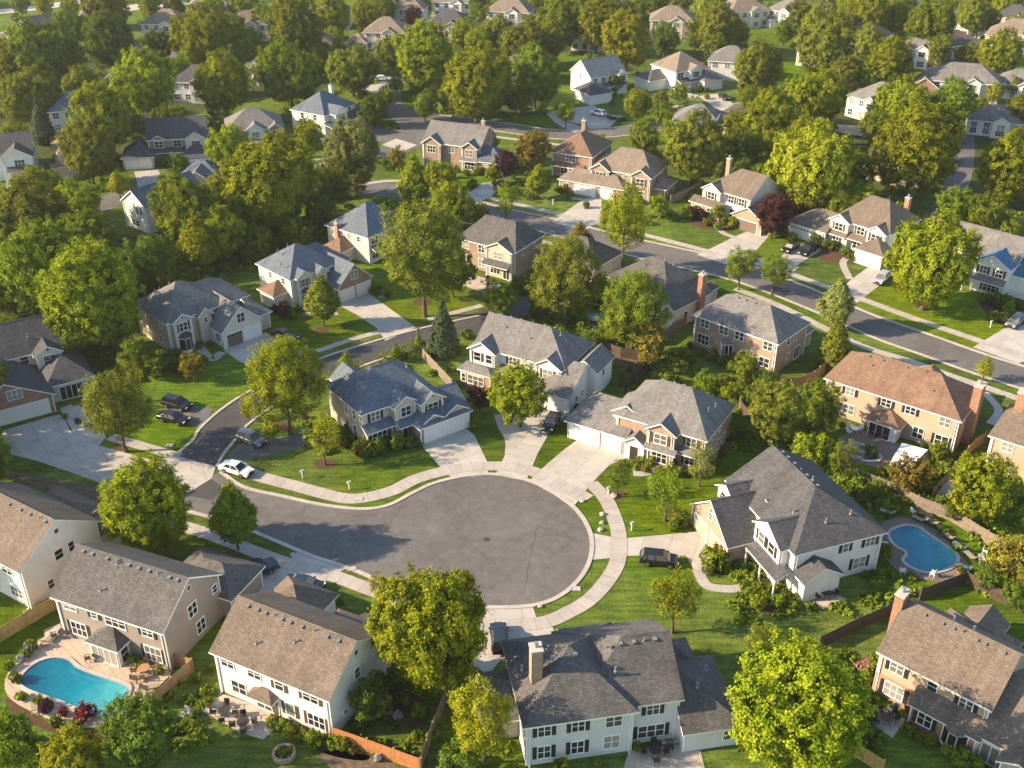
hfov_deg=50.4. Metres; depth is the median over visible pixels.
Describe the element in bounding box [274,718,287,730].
shrub
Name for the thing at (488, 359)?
window
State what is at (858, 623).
wooden fence
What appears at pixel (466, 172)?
shrub
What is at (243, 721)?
patio table
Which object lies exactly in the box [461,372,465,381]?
window
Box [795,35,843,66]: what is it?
house
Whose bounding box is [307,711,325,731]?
window
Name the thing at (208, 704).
flower pot
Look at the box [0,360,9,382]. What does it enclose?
tree
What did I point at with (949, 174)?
tree
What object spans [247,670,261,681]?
window
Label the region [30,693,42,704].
shrub
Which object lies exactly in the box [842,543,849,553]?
window
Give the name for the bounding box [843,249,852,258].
shrub
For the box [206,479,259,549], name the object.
tree
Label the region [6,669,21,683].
shrub
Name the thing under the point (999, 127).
window
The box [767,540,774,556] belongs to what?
window
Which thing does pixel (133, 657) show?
flower pot
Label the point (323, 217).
tree
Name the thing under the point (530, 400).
tree
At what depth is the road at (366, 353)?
176.77 m
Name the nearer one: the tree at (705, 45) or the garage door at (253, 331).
the garage door at (253, 331)
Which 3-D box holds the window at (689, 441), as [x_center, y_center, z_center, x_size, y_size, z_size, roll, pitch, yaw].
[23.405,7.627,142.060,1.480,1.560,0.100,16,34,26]
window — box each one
[1,565,13,576]
[6,388,23,401]
[9,584,23,600]
[14,159,24,166]
[19,356,29,363]
[42,353,55,364]
[46,577,54,590]
[52,112,58,118]
[53,546,64,561]
[54,124,61,130]
[58,381,84,400]
[63,603,77,612]
[67,539,74,552]
[69,620,87,637]
[90,612,97,619]
[91,645,118,666]
[104,617,126,630]
[120,645,129,664]
[141,629,153,639]
[143,644,163,663]
[154,141,163,147]
[173,140,181,146]
[174,93,180,99]
[177,331,193,352]
[178,321,188,332]
[183,83,188,88]
[185,94,190,99]
[187,599,197,619]
[191,140,200,144]
[194,95,201,101]
[196,615,206,635]
[211,582,217,594]
[215,332,220,342]
[220,658,234,670]
[230,678,246,695]
[236,311,245,323]
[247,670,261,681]
[251,131,259,138]
[257,700,280,715]
[274,681,284,692]
[284,701,295,718]
[300,287,311,306]
[301,277,308,287]
[302,693,318,706]
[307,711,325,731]
[343,707,347,716]
[350,269,357,279]
[352,410,355,420]
[353,423,356,435]
[354,664,360,680]
[370,410,380,421]
[371,236,377,244]
[372,251,378,259]
[372,429,387,442]
[400,404,411,417]
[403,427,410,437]
[427,145,435,152]
[427,400,438,409]
[448,146,454,153]
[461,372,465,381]
[463,241,469,249]
[464,162,473,169]
[465,150,472,157]
[467,373,483,386]
[473,351,480,361]
[478,245,484,253]
[478,258,484,267]
[485,354,491,364]
[490,267,499,274]
[493,251,502,260]
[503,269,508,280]
[509,357,516,365]
[537,726,551,737]
[537,744,550,759]
[542,368,552,377]
[560,167,567,173]
[565,155,575,162]
[570,739,584,754]
[571,721,585,732]
[573,43,577,48]
[602,733,620,749]
[605,716,622,728]
[635,178,644,186]
[637,722,664,738]
[646,705,659,715]
[651,451,666,464]
[653,432,666,445]
[678,72,683,78]
[684,456,694,465]
[685,437,696,447]
[693,71,698,77]
[697,332,709,346]
[700,319,709,329]
[706,207,713,216]
[707,191,714,199]
[708,511,712,521]
[712,62,717,67]
[719,325,728,335]
[719,338,732,357]
[720,489,725,496]
[722,430,725,443]
[722,730,731,740]
[724,63,729,68]
[728,195,733,203]
[729,208,736,216]
[734,331,744,341]
[738,198,744,206]
[757,529,764,545]
[758,355,769,368]
[762,341,772,351]
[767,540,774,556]
[793,344,799,359]
[832,236,841,245]
[834,221,842,231]
[837,401,854,415]
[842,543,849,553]
[845,387,854,396]
[847,108,852,114]
[851,241,860,249]
[851,555,866,569]
[856,226,864,235]
[857,111,861,117]
[864,537,875,547]
[865,103,872,109]
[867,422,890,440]
[870,233,880,239]
[880,398,891,408]
[882,679,904,702]
[888,661,904,677]
[904,406,915,415]
[911,425,924,439]
[915,711,932,729]
[916,61,923,66]
[918,51,925,57]
[926,681,938,693]
[933,433,949,446]
[938,417,951,428]
[940,721,968,752]
[958,697,973,711]
[969,126,976,132]
[970,121,977,127]
[977,741,1000,767]
[979,264,987,273]
[981,283,995,293]
[982,127,989,133]
[983,122,990,128]
[994,269,1003,278]
[995,130,1004,136]
[996,124,1005,131]
[1000,441,1014,453]
[1008,91,1015,97]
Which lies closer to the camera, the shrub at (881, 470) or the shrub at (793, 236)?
the shrub at (881, 470)
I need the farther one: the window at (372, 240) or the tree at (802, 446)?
the window at (372, 240)
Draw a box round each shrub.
[1,659,14,671]
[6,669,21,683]
[13,690,27,700]
[15,654,24,662]
[21,648,32,657]
[22,642,34,651]
[25,638,37,649]
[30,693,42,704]
[38,697,53,713]
[48,713,63,727]
[58,706,68,716]
[60,413,68,418]
[69,717,80,727]
[73,417,81,423]
[73,699,97,724]
[81,345,94,357]
[97,721,112,732]
[100,354,113,367]
[133,659,142,667]
[154,664,164,674]
[159,156,168,166]
[163,348,175,359]
[167,355,181,370]
[174,347,182,357]
[176,361,188,375]
[180,704,193,716]
[193,672,202,682]
[195,342,201,348]
[198,353,208,362]
[206,339,212,346]
[207,663,216,672]
[265,716,277,730]
[269,303,280,314]
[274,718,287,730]
[277,304,290,319]
[282,721,298,739]
[285,309,297,318]
[291,303,299,311]
[294,726,308,741]
[303,727,322,750]
[318,732,329,745]
[327,734,340,750]
[335,597,342,605]
[335,735,349,751]
[337,437,348,447]
[338,433,351,448]
[340,422,351,434]
[346,742,357,754]
[347,433,357,441]
[351,439,364,455]
[354,445,363,456]
[359,446,371,460]
[360,437,372,445]
[368,284,379,293]
[368,437,387,454]
[369,446,378,456]
[374,753,381,761]
[380,158,389,167]
[380,288,391,295]
[380,671,389,685]
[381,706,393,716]
[386,431,396,441]
[387,677,403,690]
[389,430,404,448]
[391,709,402,719]
[392,441,400,452]
[394,689,412,707]
[399,351,407,360]
[402,437,415,446]
[406,435,417,445]
[407,732,418,744]
[410,701,428,719]
[414,439,423,447]
[460,327,474,338]
[463,169,469,175]
[467,178,477,187]
[469,416,481,428]
[473,165,483,174]
[518,313,528,320]
[528,307,539,316]
[542,304,553,313]
[553,185,563,192]
[553,756,569,767]
[565,190,573,198]
[570,314,578,324]
[583,200,589,208]
[593,756,602,766]
[594,325,604,337]
[605,334,614,344]
[609,100,615,106]
[625,341,634,348]
[628,459,635,466]
[632,463,639,470]
[634,455,645,461]
[641,463,650,472]
[645,455,656,466]
[653,465,663,473]
[662,372,675,381]
[668,518,678,531]
[670,508,690,528]
[672,466,684,476]
[677,346,688,356]
[680,205,691,211]
[681,209,694,219]
[683,353,696,364]
[686,205,698,218]
[686,340,693,349]
[687,468,698,477]
[694,348,702,356]
[696,84,704,91]
[698,208,706,220]
[698,540,733,569]
[701,562,715,575]
[703,217,711,225]
[704,463,716,476]
[705,347,717,355]
[705,350,715,360]
[713,221,721,229]
[713,458,720,465]
[714,372,729,385]
[716,353,729,365]
[716,454,723,461]
[717,561,730,574]
[720,215,727,223]
[720,446,730,455]
[725,351,737,362]
[726,361,739,371]
[727,216,737,227]
[727,434,737,441]
[738,568,749,579]
[738,579,748,590]
[743,586,756,599]
[744,572,756,583]
[749,594,766,610]
[751,371,762,382]
[752,581,764,592]
[756,366,765,373]
[757,587,771,601]
[770,594,785,608]
[781,588,792,597]
[787,231,797,240]
[788,600,798,610]
[791,594,801,601]
[794,204,805,214]
[808,232,821,244]
[820,237,829,248]
[828,240,836,250]
[829,239,840,250]
[830,443,841,456]
[841,245,849,255]
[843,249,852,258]
[847,252,854,260]
[854,655,875,671]
[857,668,874,686]
[859,658,877,674]
[860,685,874,702]
[861,570,869,578]
[864,443,878,456]
[865,708,877,721]
[870,568,879,575]
[870,649,879,660]
[876,464,889,475]
[901,721,916,736]
[913,730,924,738]
[916,478,933,492]
[916,732,929,743]
[920,442,927,448]
[926,733,936,745]
[929,480,941,491]
[932,461,950,475]
[940,742,954,758]
[943,457,952,467]
[951,747,972,767]
[955,744,970,756]
[965,754,985,767]
[979,291,992,304]
[988,310,1000,320]
[992,298,1005,308]
[993,291,1001,299]
[999,311,1010,321]
[1000,293,1011,300]
[1002,302,1015,314]
[1008,509,1023,527]
[1013,298,1023,311]
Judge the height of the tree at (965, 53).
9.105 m
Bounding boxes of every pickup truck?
[249,557,279,574]
[798,241,818,255]
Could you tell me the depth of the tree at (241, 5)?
374.22 m
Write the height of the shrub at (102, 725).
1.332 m
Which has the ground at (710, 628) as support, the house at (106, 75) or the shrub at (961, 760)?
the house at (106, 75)
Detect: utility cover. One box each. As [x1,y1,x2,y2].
[347,567,356,570]
[355,497,362,500]
[572,586,580,590]
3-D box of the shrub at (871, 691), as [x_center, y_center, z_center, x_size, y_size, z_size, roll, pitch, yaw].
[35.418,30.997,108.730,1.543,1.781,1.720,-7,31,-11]
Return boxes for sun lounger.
[30,700,38,715]
[39,632,57,646]
[128,672,148,682]
[138,682,158,692]
[879,508,896,517]
[911,515,928,524]
[925,517,939,527]
[940,531,956,541]
[951,540,968,551]
[955,562,973,572]
[964,550,978,561]
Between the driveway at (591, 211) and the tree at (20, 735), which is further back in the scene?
the driveway at (591, 211)
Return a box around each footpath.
[196,345,224,360]
[304,312,338,316]
[494,414,516,455]
[564,193,582,199]
[633,465,656,476]
[686,90,697,97]
[692,569,747,592]
[713,226,736,237]
[839,252,854,278]
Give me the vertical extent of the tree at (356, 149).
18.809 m
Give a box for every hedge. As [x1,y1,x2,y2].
[316,360,364,382]
[376,339,425,362]
[593,331,622,346]
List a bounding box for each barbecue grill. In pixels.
[661,738,677,749]
[887,702,900,714]
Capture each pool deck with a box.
[4,637,170,727]
[881,517,968,581]
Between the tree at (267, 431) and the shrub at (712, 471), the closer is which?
the shrub at (712, 471)
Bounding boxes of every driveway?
[1,415,210,492]
[61,404,105,444]
[135,170,159,186]
[159,406,212,427]
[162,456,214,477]
[223,332,307,367]
[227,431,309,460]
[258,552,344,592]
[339,293,414,340]
[356,83,384,91]
[383,139,415,149]
[422,428,487,477]
[462,182,496,204]
[472,604,553,671]
[496,410,565,479]
[531,440,625,504]
[545,111,586,132]
[549,105,615,128]
[552,197,601,229]
[592,532,708,573]
[697,232,769,263]
[698,94,733,110]
[754,245,821,266]
[772,264,798,276]
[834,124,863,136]
[847,267,892,302]
[974,325,1023,362]
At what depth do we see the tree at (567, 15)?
339.72 m
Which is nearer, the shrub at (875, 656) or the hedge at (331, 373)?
the shrub at (875, 656)
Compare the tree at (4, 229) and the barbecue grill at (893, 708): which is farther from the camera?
the tree at (4, 229)
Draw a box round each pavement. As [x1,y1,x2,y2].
[106,434,181,459]
[171,481,626,630]
[238,460,593,503]
[315,329,383,352]
[366,180,712,252]
[427,304,483,320]
[461,221,551,244]
[496,136,559,145]
[647,103,697,109]
[733,287,1016,399]
[750,257,1023,357]
[984,392,1002,425]
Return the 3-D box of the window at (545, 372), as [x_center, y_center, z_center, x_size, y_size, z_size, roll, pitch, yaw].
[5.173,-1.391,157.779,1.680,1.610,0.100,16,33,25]
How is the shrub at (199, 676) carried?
on the ground at (710, 628)
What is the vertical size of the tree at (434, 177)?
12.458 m
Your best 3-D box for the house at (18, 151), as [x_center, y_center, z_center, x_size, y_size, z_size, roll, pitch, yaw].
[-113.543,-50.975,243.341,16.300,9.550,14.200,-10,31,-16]
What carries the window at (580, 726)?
in the house at (575, 692)
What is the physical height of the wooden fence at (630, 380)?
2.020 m
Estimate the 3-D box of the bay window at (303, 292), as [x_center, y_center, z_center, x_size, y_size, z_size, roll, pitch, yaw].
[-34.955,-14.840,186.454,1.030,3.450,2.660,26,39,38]
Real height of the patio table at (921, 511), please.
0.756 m
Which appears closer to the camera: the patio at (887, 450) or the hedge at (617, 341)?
the patio at (887, 450)
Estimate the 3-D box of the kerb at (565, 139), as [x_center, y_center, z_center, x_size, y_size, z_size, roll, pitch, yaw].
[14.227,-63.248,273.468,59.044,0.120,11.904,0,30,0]
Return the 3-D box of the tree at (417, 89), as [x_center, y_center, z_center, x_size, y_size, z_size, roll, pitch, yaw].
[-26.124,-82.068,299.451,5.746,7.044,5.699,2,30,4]
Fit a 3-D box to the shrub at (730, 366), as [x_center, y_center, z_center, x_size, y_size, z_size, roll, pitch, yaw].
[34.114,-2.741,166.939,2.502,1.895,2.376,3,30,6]
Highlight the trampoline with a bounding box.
[587,313,603,321]
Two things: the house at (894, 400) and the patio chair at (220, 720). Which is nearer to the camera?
the patio chair at (220, 720)
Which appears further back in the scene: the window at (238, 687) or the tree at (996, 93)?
the tree at (996, 93)
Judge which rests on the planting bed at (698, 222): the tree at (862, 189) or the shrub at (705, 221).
the shrub at (705, 221)
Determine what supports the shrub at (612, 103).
on the ground at (710, 628)
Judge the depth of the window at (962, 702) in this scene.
102.80 m
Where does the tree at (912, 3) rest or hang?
on the ground at (710, 628)
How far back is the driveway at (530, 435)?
150.63 m
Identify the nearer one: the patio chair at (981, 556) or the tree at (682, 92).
the patio chair at (981, 556)
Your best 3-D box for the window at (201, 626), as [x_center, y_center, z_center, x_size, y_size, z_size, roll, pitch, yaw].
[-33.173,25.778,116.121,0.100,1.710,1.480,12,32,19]
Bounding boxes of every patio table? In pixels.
[57,627,68,637]
[91,653,100,658]
[138,663,149,671]
[217,705,229,717]
[237,716,248,728]
[649,744,661,755]
[821,590,832,599]
[851,426,859,433]
[880,712,892,724]
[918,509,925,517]
[925,513,932,517]
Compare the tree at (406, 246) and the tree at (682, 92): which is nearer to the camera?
the tree at (406, 246)
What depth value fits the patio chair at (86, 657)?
113.36 m
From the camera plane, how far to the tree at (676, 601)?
114.10 m
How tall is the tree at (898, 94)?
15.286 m
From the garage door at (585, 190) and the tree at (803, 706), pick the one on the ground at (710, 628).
the tree at (803, 706)
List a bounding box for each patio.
[44,623,89,647]
[60,404,81,419]
[202,694,279,739]
[464,276,500,292]
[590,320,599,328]
[624,744,704,767]
[813,594,846,608]
[839,429,930,467]
[869,710,904,737]
[937,477,954,499]
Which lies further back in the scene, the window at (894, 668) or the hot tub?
the hot tub
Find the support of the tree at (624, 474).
on the planting bed at (621, 494)
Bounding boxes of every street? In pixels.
[0,0,78,13]
[0,1,188,37]
[83,76,423,211]
[133,42,211,58]
[313,179,1023,386]
[426,56,982,138]
[929,127,974,218]
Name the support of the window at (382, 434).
in the house at (382, 400)
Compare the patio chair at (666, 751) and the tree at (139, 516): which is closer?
the patio chair at (666, 751)
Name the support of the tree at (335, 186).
on the ground at (710, 628)
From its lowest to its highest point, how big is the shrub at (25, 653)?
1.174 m
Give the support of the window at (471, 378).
in the house at (572, 369)
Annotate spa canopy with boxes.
[889,443,927,470]
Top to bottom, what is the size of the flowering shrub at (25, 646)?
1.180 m
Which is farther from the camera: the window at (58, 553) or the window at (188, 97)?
the window at (188, 97)
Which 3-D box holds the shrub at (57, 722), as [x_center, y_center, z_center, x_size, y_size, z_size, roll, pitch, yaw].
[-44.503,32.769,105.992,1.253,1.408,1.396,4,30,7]
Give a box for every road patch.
[186,479,221,499]
[767,286,789,298]
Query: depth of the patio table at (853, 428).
151.75 m
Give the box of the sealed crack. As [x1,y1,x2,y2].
[523,527,536,593]
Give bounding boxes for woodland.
[0,0,988,194]
[0,14,954,112]
[247,0,946,92]
[291,0,786,156]
[356,0,956,158]
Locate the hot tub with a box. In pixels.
[844,442,882,461]
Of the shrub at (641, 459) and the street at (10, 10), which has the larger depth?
the street at (10, 10)
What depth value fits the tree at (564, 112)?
273.91 m
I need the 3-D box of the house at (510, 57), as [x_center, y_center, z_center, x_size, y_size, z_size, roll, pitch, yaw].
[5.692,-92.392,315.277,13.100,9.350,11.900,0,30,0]
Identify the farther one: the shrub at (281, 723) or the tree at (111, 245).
the tree at (111, 245)
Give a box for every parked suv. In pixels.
[160,393,192,411]
[234,427,267,447]
[488,621,508,654]
[590,108,606,116]
[639,547,678,568]
[873,269,890,284]
[1005,311,1023,328]
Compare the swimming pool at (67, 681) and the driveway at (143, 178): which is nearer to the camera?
the swimming pool at (67, 681)
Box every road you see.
[179,379,318,465]
[183,473,589,604]
[310,294,576,377]
[367,118,429,143]
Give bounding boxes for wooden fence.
[0,598,55,641]
[150,653,193,706]
[331,725,422,767]
[418,683,449,767]
[422,347,452,383]
[601,340,646,359]
[625,361,655,388]
[657,316,686,339]
[670,181,701,203]
[739,361,826,408]
[740,400,780,447]
[792,433,1005,550]
[818,604,892,648]
[849,746,885,767]
[918,570,1023,612]
[923,211,938,221]
[932,430,987,495]
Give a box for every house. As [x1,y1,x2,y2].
[0,130,43,182]
[0,313,94,425]
[0,481,120,609]
[16,12,62,36]
[47,90,87,132]
[49,136,87,178]
[49,542,265,671]
[80,3,99,31]
[103,64,131,83]
[120,111,209,169]
[120,171,200,233]
[136,277,272,352]
[139,8,185,39]
[173,64,207,103]
[179,159,225,186]
[187,0,230,14]
[209,575,391,737]
[224,107,283,150]
[237,10,273,40]
[245,58,268,85]
[255,242,373,309]
[289,82,368,136]
[311,3,352,28]
[318,31,331,59]
[324,201,412,263]
[325,359,472,446]
[345,16,410,49]
[391,0,429,24]
[421,118,514,175]
[425,9,480,42]
[431,0,473,15]
[457,215,544,281]
[457,312,614,415]
[470,619,738,767]
[486,0,535,26]
[509,50,552,80]
[544,235,621,280]
[550,117,613,175]
[557,146,676,203]
[564,378,736,469]
[569,55,628,104]
[571,28,608,52]
[607,257,720,328]
[633,51,723,91]
[649,5,695,38]
[672,103,728,138]
[688,155,780,235]
[689,444,888,601]
[692,293,814,371]
[707,45,753,80]
[723,0,777,27]
[768,0,811,29]
[788,194,921,269]
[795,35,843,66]
[823,351,987,450]
[845,81,889,122]
[849,21,894,49]
[866,147,918,186]
[872,586,1023,767]
[881,0,918,10]
[900,34,936,69]
[909,62,1001,103]
[940,29,981,59]
[942,221,1023,299]
[947,9,985,38]
[965,103,1023,138]
[984,18,1023,55]
[986,387,1023,481]
[998,4,1023,22]
[999,68,1023,99]
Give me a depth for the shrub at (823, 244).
208.19 m
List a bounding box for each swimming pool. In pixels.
[16,655,131,717]
[887,524,959,573]
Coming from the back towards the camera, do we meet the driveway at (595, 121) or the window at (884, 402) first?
the driveway at (595, 121)
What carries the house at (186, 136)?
on the ground at (710, 628)
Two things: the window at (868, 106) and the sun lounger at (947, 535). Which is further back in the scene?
the window at (868, 106)
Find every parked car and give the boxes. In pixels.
[155,409,190,425]
[217,459,254,477]
[271,327,298,340]
[287,573,325,587]
[374,75,390,80]
[493,180,507,189]
[542,410,561,432]
[606,113,624,120]
[718,93,729,99]
[781,241,800,252]
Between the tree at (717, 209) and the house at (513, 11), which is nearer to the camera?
the tree at (717, 209)
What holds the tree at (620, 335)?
on the ground at (710, 628)
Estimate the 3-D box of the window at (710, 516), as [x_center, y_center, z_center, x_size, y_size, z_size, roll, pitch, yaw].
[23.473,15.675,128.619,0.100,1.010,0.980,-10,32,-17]
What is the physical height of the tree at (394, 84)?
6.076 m
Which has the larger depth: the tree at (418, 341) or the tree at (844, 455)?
the tree at (418, 341)
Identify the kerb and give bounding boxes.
[174,315,480,455]
[187,471,593,608]
[215,345,423,466]
[396,185,1023,366]
[428,102,739,130]
[470,214,1020,388]
[493,128,668,139]
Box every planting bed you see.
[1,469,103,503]
[5,697,117,738]
[113,444,128,449]
[158,354,200,373]
[226,550,242,556]
[277,422,293,430]
[280,716,369,760]
[314,459,337,468]
[315,327,327,331]
[319,751,395,767]
[351,442,415,451]
[367,690,428,726]
[413,298,430,304]
[609,491,626,498]
[612,349,657,372]
[670,629,680,633]
[693,217,733,229]
[697,347,784,378]
[713,565,730,575]
[725,418,746,443]
[737,570,775,613]
[819,250,855,263]
[915,301,936,309]
[917,729,974,758]
[980,301,1021,324]
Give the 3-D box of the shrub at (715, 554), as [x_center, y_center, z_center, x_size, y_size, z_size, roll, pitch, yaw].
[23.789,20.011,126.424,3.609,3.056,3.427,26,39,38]
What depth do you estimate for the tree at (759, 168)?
224.72 m
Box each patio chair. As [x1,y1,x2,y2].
[84,654,90,661]
[130,665,136,674]
[142,656,149,663]
[209,706,216,715]
[218,716,224,724]
[223,698,229,705]
[229,720,235,730]
[232,706,237,715]
[239,727,246,736]
[240,709,246,716]
[251,715,257,725]
[641,745,646,756]
[651,737,657,744]
[653,756,660,765]
[663,745,669,756]
[832,588,838,597]
[872,716,879,724]
[878,705,885,715]
[893,712,900,722]
[978,554,984,562]
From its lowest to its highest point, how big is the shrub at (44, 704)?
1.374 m
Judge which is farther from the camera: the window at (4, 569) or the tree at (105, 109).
the tree at (105, 109)
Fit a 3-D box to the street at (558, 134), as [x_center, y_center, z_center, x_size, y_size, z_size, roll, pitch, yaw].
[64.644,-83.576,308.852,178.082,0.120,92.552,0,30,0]
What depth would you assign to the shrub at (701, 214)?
221.01 m
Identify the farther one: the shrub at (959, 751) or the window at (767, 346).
the window at (767, 346)
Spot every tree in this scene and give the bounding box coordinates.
[0,15,82,82]
[0,40,30,81]
[0,64,62,126]
[0,121,27,132]
[0,174,73,259]
[0,209,32,257]
[0,214,91,312]
[0,255,35,316]
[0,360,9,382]
[0,424,13,479]
[0,703,44,767]
[1,312,20,322]
[8,164,63,206]
[9,0,31,15]
[29,98,56,145]
[33,0,54,14]
[33,234,146,357]
[36,718,107,767]
[39,176,102,234]
[48,39,87,81]
[51,5,87,40]
[56,116,117,185]
[56,206,122,247]
[58,0,79,14]
[59,80,133,154]
[60,62,100,92]
[71,234,122,272]
[77,357,155,452]
[78,0,132,30]
[80,8,135,70]
[90,76,133,116]
[96,447,193,553]
[98,688,179,767]
[100,318,129,353]
[106,170,130,198]
[107,44,177,124]
[112,48,130,65]
[115,338,154,376]
[118,233,181,292]
[136,0,161,18]
[136,348,170,377]
[137,27,171,59]
[146,167,218,244]
[148,99,187,117]
[149,263,191,290]
[161,0,184,11]
[166,1,234,64]
[166,152,190,173]
[175,48,201,68]
[175,215,222,274]
[178,351,206,382]
[179,203,248,263]
[189,48,252,117]
[200,0,225,26]
[200,168,256,220]
[203,123,251,166]
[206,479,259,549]
[214,127,323,235]
[217,11,245,45]
[226,0,258,13]
[227,333,329,435]
[228,25,263,64]
[234,222,273,261]
[238,403,253,418]
[249,0,278,31]
[251,35,321,114]
[254,47,279,71]
[260,415,281,441]
[264,0,325,63]
[279,215,313,245]
[293,119,324,152]
[302,37,335,74]
[302,190,336,230]
[302,273,342,326]
[302,408,340,465]
[313,157,352,209]
[315,0,350,34]
[321,111,380,197]
[324,25,343,47]
[324,44,381,97]
[337,351,356,366]
[343,39,366,58]
[346,668,392,721]
[351,0,379,28]
[359,92,387,126]
[363,558,491,697]
[367,569,385,593]
[370,191,470,317]
[371,0,397,19]
[372,38,398,75]
[373,197,389,207]
[377,85,397,112]
[381,33,408,74]
[387,74,403,95]
[387,145,405,167]
[391,15,455,94]
[391,342,402,359]
[396,153,429,204]
[403,5,421,26]
[408,80,424,94]
[412,91,437,120]
[414,326,422,351]
[421,160,459,200]
[422,0,433,15]
[422,179,479,230]
[424,296,463,359]
[432,248,479,297]
[436,734,483,767]
[437,84,461,116]
[441,40,517,122]
[446,670,517,763]
[448,15,477,50]
[464,25,490,54]
[466,381,493,411]
[471,201,489,219]
[479,278,515,314]
[482,13,512,50]
[484,162,501,181]
[485,356,551,428]
[491,136,500,147]
[492,99,504,117]
[494,147,518,179]
[494,179,518,218]
[496,19,550,57]
[504,82,531,112]
[510,273,530,294]
[511,39,565,110]
[512,128,552,174]
[518,233,607,328]
[524,163,551,198]
[527,291,546,318]
[528,0,548,13]
[535,0,581,52]
[540,14,564,56]
[542,0,568,17]
[554,99,576,127]
[561,756,569,767]
[570,220,594,239]
[571,0,595,9]
[575,0,617,53]
[584,330,603,346]
[589,271,612,302]
[592,268,674,351]
[598,176,650,268]
[600,6,652,71]
[604,458,630,496]
[605,325,623,341]
[607,0,626,13]
[609,69,624,91]
[623,86,653,121]
[625,0,650,18]
[627,117,659,153]
[633,319,666,370]
[645,459,684,521]
[647,0,669,12]
[648,193,670,219]
[648,565,703,633]
[649,20,681,57]
[651,100,675,130]
[652,89,669,104]
[659,118,679,140]
[662,105,728,186]
[668,82,688,104]
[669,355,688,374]
[670,0,692,10]
[690,439,718,486]
[691,0,717,14]
[694,368,719,393]
[697,0,744,47]
[700,32,727,59]
[709,202,725,221]
[718,152,753,176]
[720,381,738,401]
[722,107,747,139]
[723,129,767,167]
[724,622,877,767]
[725,245,760,289]
[728,409,746,434]
[730,20,751,47]
[731,37,784,95]
[734,347,759,387]
[738,385,759,406]
[739,84,760,112]
[741,85,796,152]
[744,617,779,657]
[747,378,806,445]
[753,165,780,189]
[753,367,780,395]
[754,191,797,238]
[757,252,796,295]
[761,117,861,212]
[761,126,787,159]
[774,17,797,46]
[778,66,850,126]
[785,0,810,24]
[785,112,822,138]
[789,411,810,433]
[790,429,832,464]
[795,13,859,73]
[796,376,829,408]
[799,5,825,35]
[805,380,847,432]
[815,277,856,324]
[816,309,852,369]
[817,0,842,17]
[826,193,859,212]
[827,8,857,31]
[828,435,864,475]
[829,53,861,89]
[835,0,851,15]
[843,179,882,205]
[844,0,892,29]
[845,56,862,70]
[846,150,880,186]
[853,20,887,66]
[856,61,882,88]
[858,107,891,144]
[865,476,888,498]
[868,32,918,83]
[868,73,933,128]
[869,97,968,201]
[878,542,893,561]
[880,208,988,310]
[882,0,911,39]
[885,450,937,491]
[887,0,916,14]
[887,196,903,206]
[903,0,958,45]
[928,439,952,460]
[929,73,979,133]
[934,183,976,218]
[937,159,960,186]
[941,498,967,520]
[944,0,963,10]
[946,449,1023,522]
[953,41,979,62]
[956,0,994,34]
[966,190,1010,228]
[972,94,994,112]
[973,125,1023,204]
[974,355,994,379]
[974,558,1006,588]
[975,26,1023,73]
[979,0,993,6]
[981,5,1003,31]
[985,533,1023,585]
[986,80,1005,101]
[989,0,1023,11]
[999,216,1021,234]
[999,579,1023,610]
[1005,74,1022,93]
[1005,93,1023,126]
[1006,13,1023,19]
[1007,479,1023,509]
[1010,125,1023,148]
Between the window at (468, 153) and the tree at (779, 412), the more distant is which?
the window at (468, 153)
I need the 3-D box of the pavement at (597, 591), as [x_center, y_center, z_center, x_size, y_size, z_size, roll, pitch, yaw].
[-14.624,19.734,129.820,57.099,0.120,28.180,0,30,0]
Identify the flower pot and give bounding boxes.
[127,652,138,665]
[203,696,212,707]
[268,711,280,723]
[632,741,641,753]
[838,421,846,429]
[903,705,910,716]
[955,564,964,574]
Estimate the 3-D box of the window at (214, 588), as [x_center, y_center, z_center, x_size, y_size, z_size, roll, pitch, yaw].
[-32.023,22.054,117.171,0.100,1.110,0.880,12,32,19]
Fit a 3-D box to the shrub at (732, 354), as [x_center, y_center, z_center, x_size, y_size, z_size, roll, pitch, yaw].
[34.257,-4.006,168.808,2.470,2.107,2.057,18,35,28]
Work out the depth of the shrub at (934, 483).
139.50 m
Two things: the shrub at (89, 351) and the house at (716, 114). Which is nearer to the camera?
the shrub at (89, 351)
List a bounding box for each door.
[0,408,12,425]
[9,398,51,422]
[124,159,138,169]
[138,159,152,168]
[187,156,207,163]
[226,329,243,347]
[243,322,260,340]
[340,285,355,302]
[356,280,370,296]
[424,420,451,443]
[451,413,468,432]
[479,163,500,174]
[542,396,567,415]
[569,423,599,446]
[574,183,595,196]
[593,94,609,104]
[600,188,613,199]
[601,433,621,453]
[628,444,638,459]
[693,511,708,542]
[705,80,720,90]
[708,529,724,550]
[735,217,757,233]
[789,223,822,245]
[855,250,879,269]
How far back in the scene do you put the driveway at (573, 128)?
279.40 m
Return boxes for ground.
[0,0,1023,767]
[0,41,345,169]
[0,230,182,331]
[418,37,557,117]
[474,16,653,50]
[761,101,1023,211]
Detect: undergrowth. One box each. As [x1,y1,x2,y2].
[0,19,1023,767]

